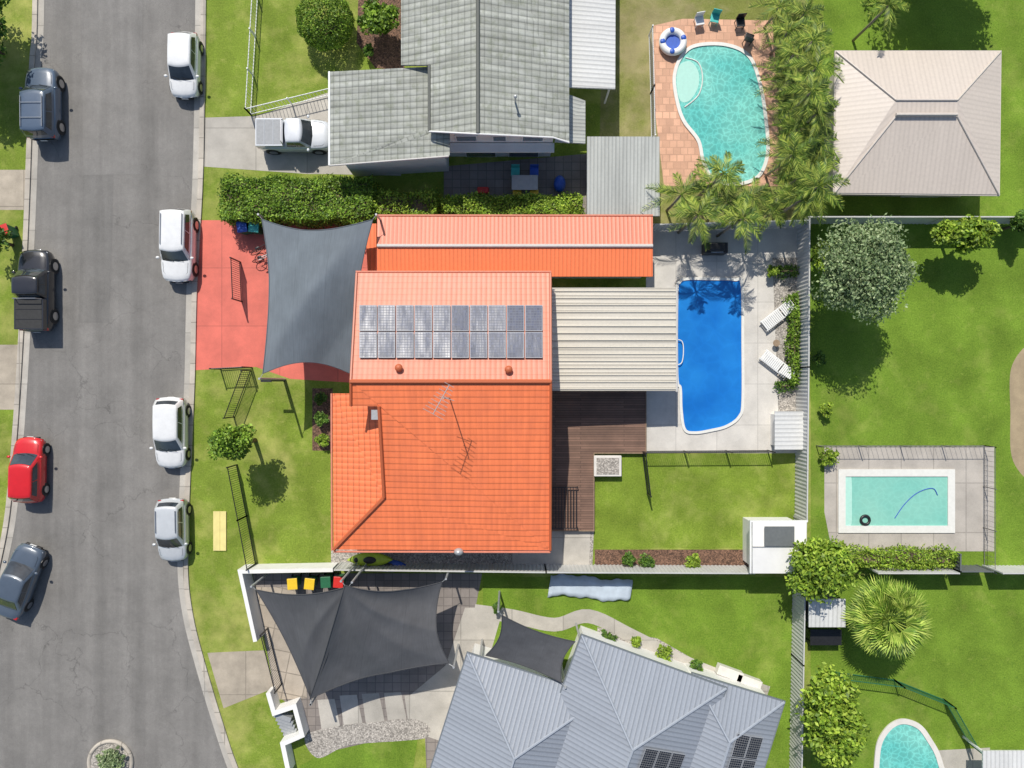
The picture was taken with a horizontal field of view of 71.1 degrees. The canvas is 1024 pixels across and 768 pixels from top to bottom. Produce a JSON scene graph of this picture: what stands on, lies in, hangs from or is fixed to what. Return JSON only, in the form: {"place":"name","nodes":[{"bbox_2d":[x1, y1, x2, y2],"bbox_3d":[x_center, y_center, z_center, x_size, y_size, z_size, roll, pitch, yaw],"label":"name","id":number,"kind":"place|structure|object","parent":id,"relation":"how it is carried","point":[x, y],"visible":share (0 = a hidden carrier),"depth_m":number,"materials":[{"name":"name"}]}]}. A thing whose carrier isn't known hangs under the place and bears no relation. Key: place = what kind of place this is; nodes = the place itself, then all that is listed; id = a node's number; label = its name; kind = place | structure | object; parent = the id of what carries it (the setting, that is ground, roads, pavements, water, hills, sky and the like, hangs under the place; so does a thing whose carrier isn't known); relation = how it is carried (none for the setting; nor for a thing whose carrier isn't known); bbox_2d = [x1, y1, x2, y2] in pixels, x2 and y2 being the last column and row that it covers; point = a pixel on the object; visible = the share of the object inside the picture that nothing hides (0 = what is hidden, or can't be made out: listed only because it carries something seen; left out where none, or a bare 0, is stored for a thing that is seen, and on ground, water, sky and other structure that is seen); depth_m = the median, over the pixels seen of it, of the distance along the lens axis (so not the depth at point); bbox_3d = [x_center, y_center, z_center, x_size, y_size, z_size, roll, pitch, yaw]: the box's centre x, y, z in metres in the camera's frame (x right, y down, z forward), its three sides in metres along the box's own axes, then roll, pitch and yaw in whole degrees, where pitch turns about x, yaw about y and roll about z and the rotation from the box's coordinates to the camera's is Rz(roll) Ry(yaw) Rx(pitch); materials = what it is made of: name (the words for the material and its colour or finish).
{"place":"outdoors","nodes":[
{"label":"outdoors","id":0,"kind":"place"},
{"bbox_2d":[0,345,17,409],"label":"driveway","id":1,"kind":"structure","parent":0,"point":[8,358],"depth_m":42.00,"materials":[{"name":"concrete"}]},
{"bbox_2d":[0,170,24,209],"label":"driveway","id":2,"kind":"structure","parent":0,"point":[12,187],"depth_m":42.00,"materials":[{"name":"concrete"}]},
{"bbox_2d":[0,0,226,767],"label":"road","id":3,"kind":"structure","parent":0,"point":[95,649],"depth_m":41.99,"materials":[{"name":"asphalt"}]},
{"bbox_2d":[0,0,43,577],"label":"gutter","id":4,"kind":"object","parent":3,"relation":"on","point":[6,553],"visible":0.68,"depth_m":41.98,"materials":[{"name":"concrete"}]},
{"bbox_2d":[0,542,49,619],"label":"parked car","id":5,"kind":"object","parent":3,"relation":"on","point":[25,566],"visible":1,"depth_m":41.03,"materials":[{"name":"grey metal"}]},
{"bbox_2d":[7,436,50,502],"bbox_3d":[-27.877,4.958,41.267,2.054,1.522,3.845,1,90,0],"label":"parked car","id":6,"kind":"object","parent":3,"relation":"on","point":[27,473],"visible":1,"depth_m":40.92,"materials":[{"name":"red paint"}]},
{"bbox_2d":[11,250,59,332],"bbox_3d":[-27.435,-5.367,41.132,2.224,1.792,4.795,0,90,0],"label":"parked pickup","id":7,"kind":"object","parent":3,"relation":"on","point":[33,284],"visible":1,"depth_m":40.70,"materials":[{"name":"black paint"}]},
{"bbox_2d":[19,67,65,140],"bbox_3d":[-27.042,-16.134,41.119,2.174,1.817,4.195,0,90,0],"label":"parked car","id":8,"kind":"object","parent":3,"relation":"on","point":[40,104],"visible":1,"depth_m":40.76,"materials":[{"name":"grey paint"}]},
{"bbox_2d":[87,739,133,767],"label":"traffic island","id":9,"kind":"structure","parent":3,"relation":"on","point":[103,745],"depth_m":41.92,"materials":[{"name":"concrete"}]},
{"bbox_2d":[82,0,142,174],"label":"road patch","id":10,"kind":"object","parent":3,"relation":"on","point":[112,62],"visible":1,"depth_m":41.99,"materials":[{"name":"asphalt"}]},
{"bbox_2d":[149,397,190,468],"bbox_3d":[-19.667,2.810,41.267,2.134,1.522,4.145,0,90,0],"label":"parked car","id":11,"kind":"object","parent":3,"relation":"on","point":[170,421],"visible":1,"depth_m":40.86,"materials":[{"name":"white paint"}]},
{"bbox_2d":[152,498,192,561],"bbox_3d":[-19.568,8.415,41.232,2.034,1.592,3.695,-1,90,0],"label":"parked car","id":12,"kind":"object","parent":3,"relation":"on","point":[171,523],"visible":1,"depth_m":40.84,"materials":[{"name":"silver metal"}]},
{"bbox_2d":[156,209,198,282],"bbox_3d":[-19.224,-7.957,41.172,2.174,1.712,4.245,1,90,0],"label":"parked car","id":13,"kind":"object","parent":3,"relation":"on","point":[178,230],"visible":1,"depth_m":40.73,"materials":[{"name":"white paint"}]},
{"bbox_2d":[164,32,203,99],"bbox_3d":[-18.880,-18.381,41.267,2.034,1.522,3.795,1,90,0],"label":"parked car","id":14,"kind":"object","parent":3,"relation":"on","point":[185,51],"visible":1,"depth_m":40.87,"materials":[{"name":"white paint"}]},
{"bbox_2d":[177,0,232,767],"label":"gutter","id":15,"kind":"object","parent":3,"relation":"on","point":[186,397],"visible":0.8,"depth_m":41.98,"materials":[{"name":"concrete"}]},
{"bbox_2d":[208,650,272,707],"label":"driveway","id":16,"kind":"structure","parent":0,"point":[239,676],"depth_m":42.00,"materials":[{"name":"concrete"}]},
{"bbox_2d":[256,587,306,699],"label":"paving","id":17,"kind":"structure","parent":0,"point":[293,686],"depth_m":41.99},
{"bbox_2d":[196,220,367,381],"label":"driveway","id":18,"kind":"structure","parent":0,"point":[230,332],"depth_m":42.00,"materials":[{"name":"red paint"}]},
{"bbox_2d":[257,213,381,379],"bbox_3d":[-10.581,-4.812,39.825,6.919,4.350,9.187,0,90,0],"label":"shade sail","id":19,"kind":"object","parent":18,"relation":"on","point":[311,273],"visible":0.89,"depth_m":38.27,"materials":[{"name":"grey fabric"}]},
{"bbox_2d":[204,93,400,175],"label":"driveway","id":20,"kind":"structure","parent":0,"point":[229,142],"depth_m":42.00,"materials":[{"name":"concrete"}]},
{"bbox_2d":[255,115,327,154],"bbox_3d":[-12.530,-14.307,41.167,4.345,1.722,2.124,0,90,0],"label":"parked pickup","id":21,"kind":"object","parent":20,"relation":"on","point":[275,136],"visible":0.94,"depth_m":40.68,"materials":[{"name":"white metal"}]},
{"bbox_2d":[300,740,416,767],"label":"lawn","id":22,"kind":"structure","parent":0,"point":[397,754],"depth_m":41.98,"materials":[{"name":"green plant"}]},
{"bbox_2d":[253,573,481,767],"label":"paving","id":23,"kind":"structure","parent":0,"point":[458,594],"depth_m":42.00,"materials":[{"name":"concrete"}]},
{"bbox_2d":[250,564,366,705],"bbox_3d":[-11.318,13.907,39.675,6.058,4.650,7.252,0,90,0],"label":"shade sail","id":24,"kind":"object","parent":23,"relation":"on","point":[304,623],"visible":0.98,"depth_m":38.92,"materials":[{"name":"grey fabric"}]},
{"bbox_2d":[310,562,458,698],"bbox_3d":[-7.065,13.700,39.625,7.961,4.750,7.001,0,90,0],"label":"shade sail","id":25,"kind":"object","parent":23,"relation":"on","point":[373,633],"visible":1,"depth_m":38.51,"materials":[{"name":"grey fabric"}]},
{"bbox_2d":[305,719,429,757],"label":"stone path","id":26,"kind":"structure","parent":0,"point":[320,743],"depth_m":41.98,"materials":[{"name":"gravel"}]},
{"bbox_2d":[330,271,551,555],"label":"house","id":27,"kind":"structure","parent":0,"point":[441,422],"depth_m":37.19,"materials":[{"name":"orange tile"}]},
{"bbox_2d":[411,608,499,739],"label":"paving","id":28,"kind":"structure","parent":0,"point":[436,691],"depth_m":41.99,"materials":[{"name":"concrete"}]},
{"bbox_2d":[331,531,593,564],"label":"side path","id":29,"kind":"structure","parent":0,"point":[481,558],"depth_m":41.99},
{"bbox_2d":[0,0,1023,767],"bbox_3d":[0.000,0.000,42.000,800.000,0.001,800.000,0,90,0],"label":"ground","id":30,"kind":"structure","parent":0,"point":[284,472],"depth_m":42.00,"materials":[{"name":"green plant"}]},
{"bbox_2d":[0,0,37,566],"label":"kerb","id":31,"kind":"structure","parent":30,"relation":"on","point":[24,248],"depth_m":41.90,"materials":[{"name":"concrete"}]},
{"bbox_2d":[183,0,238,767],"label":"kerb","id":32,"kind":"structure","parent":30,"relation":"on","point":[230,753],"depth_m":41.90,"materials":[{"name":"concrete"}]},
{"bbox_2d":[207,423,256,460],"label":"tree","id":33,"kind":"object","parent":30,"relation":"on","point":[234,443],"visible":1,"depth_m":38.10,"materials":[{"name":"green plant"}]},
{"bbox_2d":[266,686,308,767],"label":"stair wall","id":34,"kind":"structure","parent":30,"relation":"on","point":[277,707],"depth_m":41.18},
{"bbox_2d":[238,562,337,641],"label":"boundary wall","id":35,"kind":"structure","parent":30,"relation":"on","point":[252,606],"depth_m":40.95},
{"bbox_2d":[216,172,381,229],"bbox_3d":[-12.139,-10.449,40.966,9.238,2.131,3.122,0,90,0],"label":"hedge","id":36,"kind":"object","parent":30,"relation":"on","point":[301,200],"visible":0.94,"depth_m":40.32,"materials":[{"name":"green plant"}]},
{"bbox_2d":[312,388,332,450],"bbox_3d":[-11.100,2.075,41.996,1.200,0.001,3.650,0,90,0],"label":"garden bed","id":37,"kind":"object","parent":30,"relation":"on","point":[325,428],"visible":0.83,"depth_m":42.00,"materials":[{"name":"brown soil"}]},
{"bbox_2d":[295,0,355,51],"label":"shrub","id":38,"kind":"object","parent":30,"relation":"on","point":[329,21],"visible":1,"depth_m":40.12,"materials":[{"name":"green plant"}]},
{"bbox_2d":[357,0,403,68],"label":"garden bed","id":39,"kind":"object","parent":30,"relation":"on","point":[387,50],"visible":0.6,"depth_m":42.00,"materials":[{"name":"brown soil"}]},
{"bbox_2d":[356,0,399,36],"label":"shrub","id":40,"kind":"object","parent":39,"relation":"on","point":[376,17],"visible":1,"depth_m":40.19,"materials":[{"name":"green plant"}]},
{"bbox_2d":[371,185,440,215],"bbox_3d":[-6.105,-10.250,41.117,4.203,1.817,2.129,0,90,0],"label":"hedge","id":41,"kind":"object","parent":30,"relation":"on","point":[413,203],"visible":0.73,"depth_m":40.67,"materials":[{"name":"green plant"}]},
{"bbox_2d":[328,0,615,176],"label":"house","id":42,"kind":"structure","parent":30,"relation":"on","point":[497,78],"depth_m":37.73,"materials":[{"name":"grey tile"}]},
{"bbox_2d":[366,214,652,277],"bbox_3d":[-0.187,-7.569,40.372,15.782,3.257,3.424,0,90,0],"label":"carport","id":43,"kind":"object","parent":30,"relation":"on","point":[589,245],"visible":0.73,"depth_m":38.98,"materials":[{"name":"metal"}]},
{"bbox_2d":[334,561,754,573],"bbox_3d":[1.818,10.552,41.090,23.622,1.820,0.123,0,90,0],"label":"fence","id":44,"kind":"object","parent":30,"relation":"on","point":[558,568],"visible":0.91,"depth_m":40.92,"materials":[{"name":"grey metal"}]},
{"bbox_2d":[552,391,645,530],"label":"deck","id":45,"kind":"structure","parent":30,"relation":"on","point":[587,426],"depth_m":41.70,"materials":[{"name":"wood"}]},
{"bbox_2d":[552,287,677,391],"bbox_3d":[5.645,-2.459,40.443,6.933,3.115,5.762,0,90,0],"label":"patio cover","id":46,"kind":"object","parent":30,"relation":"on","point":[614,339],"visible":0.99,"depth_m":39.11,"materials":[{"name":"beige metal"}]},
{"bbox_2d":[784,534,861,604],"bbox_3d":[16.714,10.037,39.660,3.857,4.690,3.872,0,90,0],"label":"tree","id":47,"kind":"object","parent":30,"relation":"on","point":[820,566],"visible":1,"depth_m":38.27,"materials":[{"name":"green plant"}]},
{"bbox_2d":[795,662,871,767],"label":"tree","id":48,"kind":"object","parent":30,"relation":"on","point":[833,716],"visible":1,"depth_m":38.21,"materials":[{"name":"green plant"}]},
{"bbox_2d":[444,154,585,213],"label":"courtyard","id":49,"kind":"structure","parent":0,"point":[494,177],"depth_m":42.00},
{"bbox_2d":[440,190,585,213],"bbox_3d":[0.037,-10.056,41.015,8.329,2.041,1.910,0,90,0],"label":"hedge","id":50,"kind":"object","parent":49,"relation":"on","point":[474,203],"visible":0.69,"depth_m":40.29,"materials":[{"name":"green plant"}]},
{"bbox_2d":[512,531,590,564],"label":"side path","id":51,"kind":"structure","parent":0,"point":[570,547],"depth_m":41.98,"materials":[{"name":"concrete"}]},
{"bbox_2d":[483,577,792,767],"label":"lawn","id":52,"kind":"structure","parent":0,"point":[743,625],"depth_m":42.00,"materials":[{"name":"green plant"}]},
{"bbox_2d":[479,590,579,688],"bbox_3d":[1.038,14.383,40.125,4.963,3.750,3.116,20,90,0],"label":"shade sail","id":53,"kind":"object","parent":52,"relation":"on","point":[530,648],"visible":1,"depth_m":38.94,"materials":[{"name":"grey fabric"}]},
{"bbox_2d":[548,574,632,601],"bbox_3d":[4.567,11.916,41.827,4.960,0.337,1.560,2,90,0],"label":"covered boat","id":54,"kind":"object","parent":52,"relation":"on","point":[590,587],"visible":1,"depth_m":41.67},
{"bbox_2d":[430,625,785,767],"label":"house","id":55,"kind":"structure","parent":52,"relation":"on","point":[617,703],"depth_m":38.47,"materials":[{"name":"grey metal"}]},
{"bbox_2d":[474,604,769,694],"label":"footpath","id":56,"kind":"structure","parent":52,"relation":"on","point":[603,621],"depth_m":41.99,"materials":[{"name":"concrete"}]},
{"bbox_2d":[789,516,806,767],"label":"fence","id":57,"kind":"object","parent":52,"relation":"on","point":[797,669],"visible":0.69,"depth_m":41.05,"materials":[{"name":"grey metal"}]},
{"bbox_2d":[595,454,798,547],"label":"lawn","id":58,"kind":"structure","parent":0,"point":[703,500],"depth_m":42.00,"materials":[{"name":"green plant"}]},
{"bbox_2d":[594,455,621,475],"bbox_3d":[5.547,4.754,41.737,1.600,0.525,1.200,0,90,0],"label":"planter","id":59,"kind":"object","parent":58,"relation":"on","point":[607,465],"visible":1,"depth_m":41.48,"materials":[{"name":"white concrete"}]},
{"bbox_2d":[595,550,748,567],"bbox_3d":[9.475,10.300,41.992,9.250,0.001,1.200,0,90,0],"label":"garden bed","id":60,"kind":"object","parent":58,"relation":"on","point":[679,557],"visible":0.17,"depth_m":41.99,"materials":[{"name":"brown soil"}]},
{"bbox_2d":[743,517,807,572],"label":"garden shed","id":61,"kind":"structure","parent":58,"relation":"on","point":[768,544],"depth_m":39.63,"materials":[{"name":"metal"}]},
{"bbox_2d":[600,0,809,223],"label":"lawn","id":62,"kind":"structure","parent":0,"point":[625,110],"depth_m":42.00,"materials":[{"name":"green plant"}]},
{"bbox_2d":[586,137,659,215],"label":"shed","id":63,"kind":"structure","parent":62,"relation":"on","point":[622,173],"depth_m":39.52,"materials":[{"name":"grey metal"}]},
{"bbox_2d":[640,172,709,232],"bbox_3d":[8.972,-9.769,40.032,3.770,3.939,3.243,-17,90,0],"label":"palm tree","id":64,"kind":"object","parent":62,"relation":"on","point":[687,186],"visible":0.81,"depth_m":38.40,"materials":[{"name":"green plant"}]},
{"bbox_2d":[695,149,745,202],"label":"palm tree","id":65,"kind":"object","parent":62,"relation":"on","point":[730,174],"visible":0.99,"depth_m":37.13,"materials":[{"name":"green plant"}]},
{"bbox_2d":[717,172,775,232],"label":"palm tree","id":66,"kind":"object","parent":62,"relation":"on","point":[756,189],"visible":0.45,"depth_m":38.38,"materials":[{"name":"green plant"}]},
{"bbox_2d":[760,172,829,226],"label":"palm tree","id":67,"kind":"object","parent":62,"relation":"on","point":[801,205],"visible":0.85,"depth_m":37.92,"materials":[{"name":"green plant"}]},
{"bbox_2d":[772,69,835,136],"bbox_3d":[15.416,-14.995,39.494,3.244,5.015,3.590,0,90,0],"label":"palm tree","id":68,"kind":"object","parent":62,"relation":"on","point":[820,86],"visible":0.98,"depth_m":37.29,"materials":[{"name":"green plant"}]},
{"bbox_2d":[779,90,839,144],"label":"palm tree","id":69,"kind":"object","parent":62,"relation":"on","point":[829,108],"visible":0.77,"depth_m":37.82,"materials":[{"name":"green plant"}]},
{"bbox_2d":[777,115,841,173],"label":"palm tree","id":70,"kind":"object","parent":62,"relation":"on","point":[823,142],"visible":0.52,"depth_m":38.74,"materials":[{"name":"green plant"}]},
{"bbox_2d":[775,41,844,106],"bbox_3d":[16.139,-16.647,39.716,3.779,4.572,3.977,0,90,0],"label":"palm tree","id":71,"kind":"object","parent":62,"relation":"on","point":[831,67],"visible":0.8,"depth_m":37.80,"materials":[{"name":"green plant"}]},
{"bbox_2d":[789,20,833,69],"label":"palm tree","id":72,"kind":"object","parent":62,"relation":"on","point":[819,29],"visible":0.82,"depth_m":38.55,"materials":[{"name":"green plant"}]},
{"bbox_2d":[781,158,849,226],"bbox_3d":[16.027,-10.111,39.407,3.246,5.188,3.534,-29,90,0],"label":"palm tree","id":73,"kind":"object","parent":62,"relation":"on","point":[839,179],"visible":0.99,"depth_m":37.11,"materials":[{"name":"green plant"}]},
{"bbox_2d":[653,19,777,185],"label":"pool terrace","id":74,"kind":"structure","parent":0,"point":[679,150],"depth_m":41.99,"materials":[{"name":"tile"}]},
{"bbox_2d":[659,27,686,55],"bbox_3d":[9.360,-19.909,41.680,1.640,0.420,1.640,0,90,0],"label":"inflatable pool ring","id":75,"kind":"object","parent":74,"relation":"on","point":[672,41],"visible":1,"depth_m":41.56,"materials":[{"name":"white plastic"}]},
{"bbox_2d":[672,42,769,185],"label":"swimming pool","id":76,"kind":"structure","parent":74,"relation":"in","point":[721,106],"depth_m":41.97,"materials":[{"name":"teal liquid"}]},
{"bbox_2d":[753,6,814,70],"bbox_3d":[15.315,-19.462,40.487,3.074,3.030,3.185,-42,90,0],"label":"palm tree","id":77,"kind":"object","parent":74,"relation":"on","point":[792,22],"visible":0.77,"depth_m":39.32,"materials":[{"name":"green plant"}]},
{"bbox_2d":[757,131,820,183],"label":"palm tree","id":78,"kind":"object","parent":74,"relation":"on","point":[795,139],"visible":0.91,"depth_m":37.92,"materials":[{"name":"green plant"}]},
{"bbox_2d":[764,31,815,92],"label":"palm tree","id":79,"kind":"object","parent":74,"relation":"on","point":[786,53],"visible":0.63,"depth_m":38.93,"materials":[{"name":"green plant"}]},
{"bbox_2d":[646,224,796,452],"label":"pool terrace","id":80,"kind":"structure","parent":0,"point":[677,257],"depth_m":41.99,"materials":[{"name":"concrete"}]},
{"bbox_2d":[668,187,730,249],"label":"palm tree","id":81,"kind":"object","parent":80,"relation":"on","point":[689,210],"visible":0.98,"depth_m":37.45,"materials":[{"name":"green plant"}]},
{"bbox_2d":[676,277,744,433],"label":"swimming pool","id":82,"kind":"structure","parent":80,"relation":"in","point":[711,377],"depth_m":41.97,"materials":[{"name":"blue liquid"}]},
{"bbox_2d":[708,193,765,254],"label":"palm tree","id":83,"kind":"object","parent":80,"relation":"on","point":[753,216],"visible":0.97,"depth_m":37.45,"materials":[{"name":"green plant"}]},
{"bbox_2d":[772,258,796,410],"bbox_3d":[16.050,-2.900,41.988,1.600,0.001,9.000,0,90,0],"label":"garden bed","id":84,"kind":"object","parent":80,"relation":"on","point":[783,289],"visible":0.33,"depth_m":41.99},
{"bbox_2d":[782,291,801,387],"bbox_3d":[16.296,-2.577,41.558,1.191,0.958,5.684,0,90,0],"label":"hedge","id":85,"kind":"object","parent":84,"relation":"on","point":[793,355],"visible":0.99,"depth_m":41.32,"materials":[{"name":"green plant"}]},
{"bbox_2d":[770,411,803,449],"bbox_3d":[15.885,2.650,41.350,1.924,1.300,2.199,0,90,0],"label":"pump cover","id":86,"kind":"object","parent":80,"relation":"on","point":[786,430],"visible":0.84,"depth_m":40.80,"materials":[{"name":"white metal"}]},
{"bbox_2d":[794,217,809,519],"bbox_3d":[16.642,-0.861,41.090,0.099,1.820,17.113,0,90,0],"label":"fence","id":87,"kind":"object","parent":80,"relation":"on","point":[802,388],"visible":0.83,"depth_m":40.86,"materials":[{"name":"grey metal"}]},
{"bbox_2d":[824,446,993,550],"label":"pool terrace","id":88,"kind":"structure","parent":0,"point":[966,463],"depth_m":41.99,"materials":[{"name":"grey concrete"}]},
{"bbox_2d":[838,469,954,532],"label":"swimming pool","id":89,"kind":"structure","parent":88,"relation":"on","point":[880,497],"depth_m":41.97,"materials":[{"name":"teal liquid"}]},
{"bbox_2d":[816,445,996,573],"bbox_3d":[22.714,7.206,41.420,9.832,1.160,7.251,0,90,0],"label":"railing fence","id":90,"kind":"object","parent":88,"relation":"on","point":[983,486],"visible":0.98,"depth_m":41.70,"materials":[{"name":"grey metal"}]},
{"bbox_2d":[811,224,1023,572],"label":"lawn","id":91,"kind":"structure","parent":0,"point":[932,363],"depth_m":42.00,"materials":[{"name":"green plant"}]},
{"bbox_2d":[808,213,922,325],"bbox_3d":[18.455,-5.861,38.572,5.575,6.864,5.802,0,90,0],"label":"tree","id":92,"kind":"object","parent":91,"relation":"on","point":[868,267],"visible":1,"depth_m":36.65,"materials":[{"name":"green plant"}]},
{"bbox_2d":[847,543,959,570],"bbox_3d":[22.073,10.007,41.177,6.991,1.726,1.747,0,90,0],"label":"hedge","id":93,"kind":"object","parent":91,"relation":"on","point":[866,557],"visible":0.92,"depth_m":40.77,"materials":[{"name":"green plant"}]},
{"bbox_2d":[805,216,1012,224],"bbox_3d":[25.556,-9.380,41.090,17.878,1.820,0.075,0,90,0],"label":"fence","id":94,"kind":"object","parent":91,"relation":"on","point":[926,220],"visible":0.59,"depth_m":40.79,"materials":[{"name":"grey metal"}]},
{"bbox_2d":[929,214,1002,255],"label":"tree","id":95,"kind":"object","parent":91,"relation":"on","point":[965,235],"visible":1,"depth_m":39.16,"materials":[{"name":"green plant"}]},
{"bbox_2d":[1010,348,1023,475],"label":"bare earth","id":96,"kind":"structure","parent":91,"relation":"on","point":[1017,410],"depth_m":41.99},
{"bbox_2d":[811,575,1023,767],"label":"lawn","id":97,"kind":"structure","parent":0,"point":[967,661],"depth_m":42.00,"materials":[{"name":"green plant"}]},
{"bbox_2d":[805,592,845,626],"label":"garden shed","id":98,"kind":"structure","parent":97,"relation":"on","point":[817,614],"depth_m":39.96,"materials":[{"name":"white metal"}]},
{"bbox_2d":[842,575,933,661],"bbox_3d":[20.680,12.860,39.822,4.986,4.356,4.978,0,90,0],"label":"palm tree","id":99,"kind":"object","parent":97,"relation":"on","point":[866,630],"visible":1,"depth_m":38.83,"materials":[{"name":"green plant"}]},
{"bbox_2d":[835,671,981,753],"bbox_3d":[23.191,18.235,41.370,8.895,1.260,1.642,28,90,0],"label":"railing fence","id":100,"kind":"object","parent":97,"relation":"on","point":[946,702],"visible":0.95,"depth_m":41.32,"materials":[{"name":"green metal"}]},
{"bbox_2d":[874,718,944,767],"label":"swimming pool","id":101,"kind":"structure","parent":97,"relation":"on","point":[904,743],"depth_m":41.97,"materials":[{"name":"teal liquid"}]},
{"bbox_2d":[962,736,1023,767],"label":"pergola","id":102,"kind":"object","parent":97,"relation":"on","point":[1002,758],"visible":1,"depth_m":39.70,"materials":[{"name":"white metal"}]},
{"bbox_2d":[823,0,1023,215],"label":"lawn","id":103,"kind":"structure","parent":0,"point":[961,25],"depth_m":42.00,"materials":[{"name":"green plant"}]},
{"bbox_2d":[852,0,909,43],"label":"palm tree","id":104,"kind":"object","parent":103,"relation":"on","point":[888,9],"visible":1,"depth_m":38.03,"materials":[{"name":"green plant"}]},
{"bbox_2d":[824,50,1001,196],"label":"outbuilding","id":105,"kind":"structure","parent":103,"relation":"on","point":[918,123],"depth_m":38.94,"materials":[{"name":"beige metal"}]},
{"bbox_2d":[939,748,989,767],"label":"pool terrace","id":106,"kind":"structure","parent":0,"point":[963,758],"depth_m":41.99,"materials":[{"name":"concrete"}]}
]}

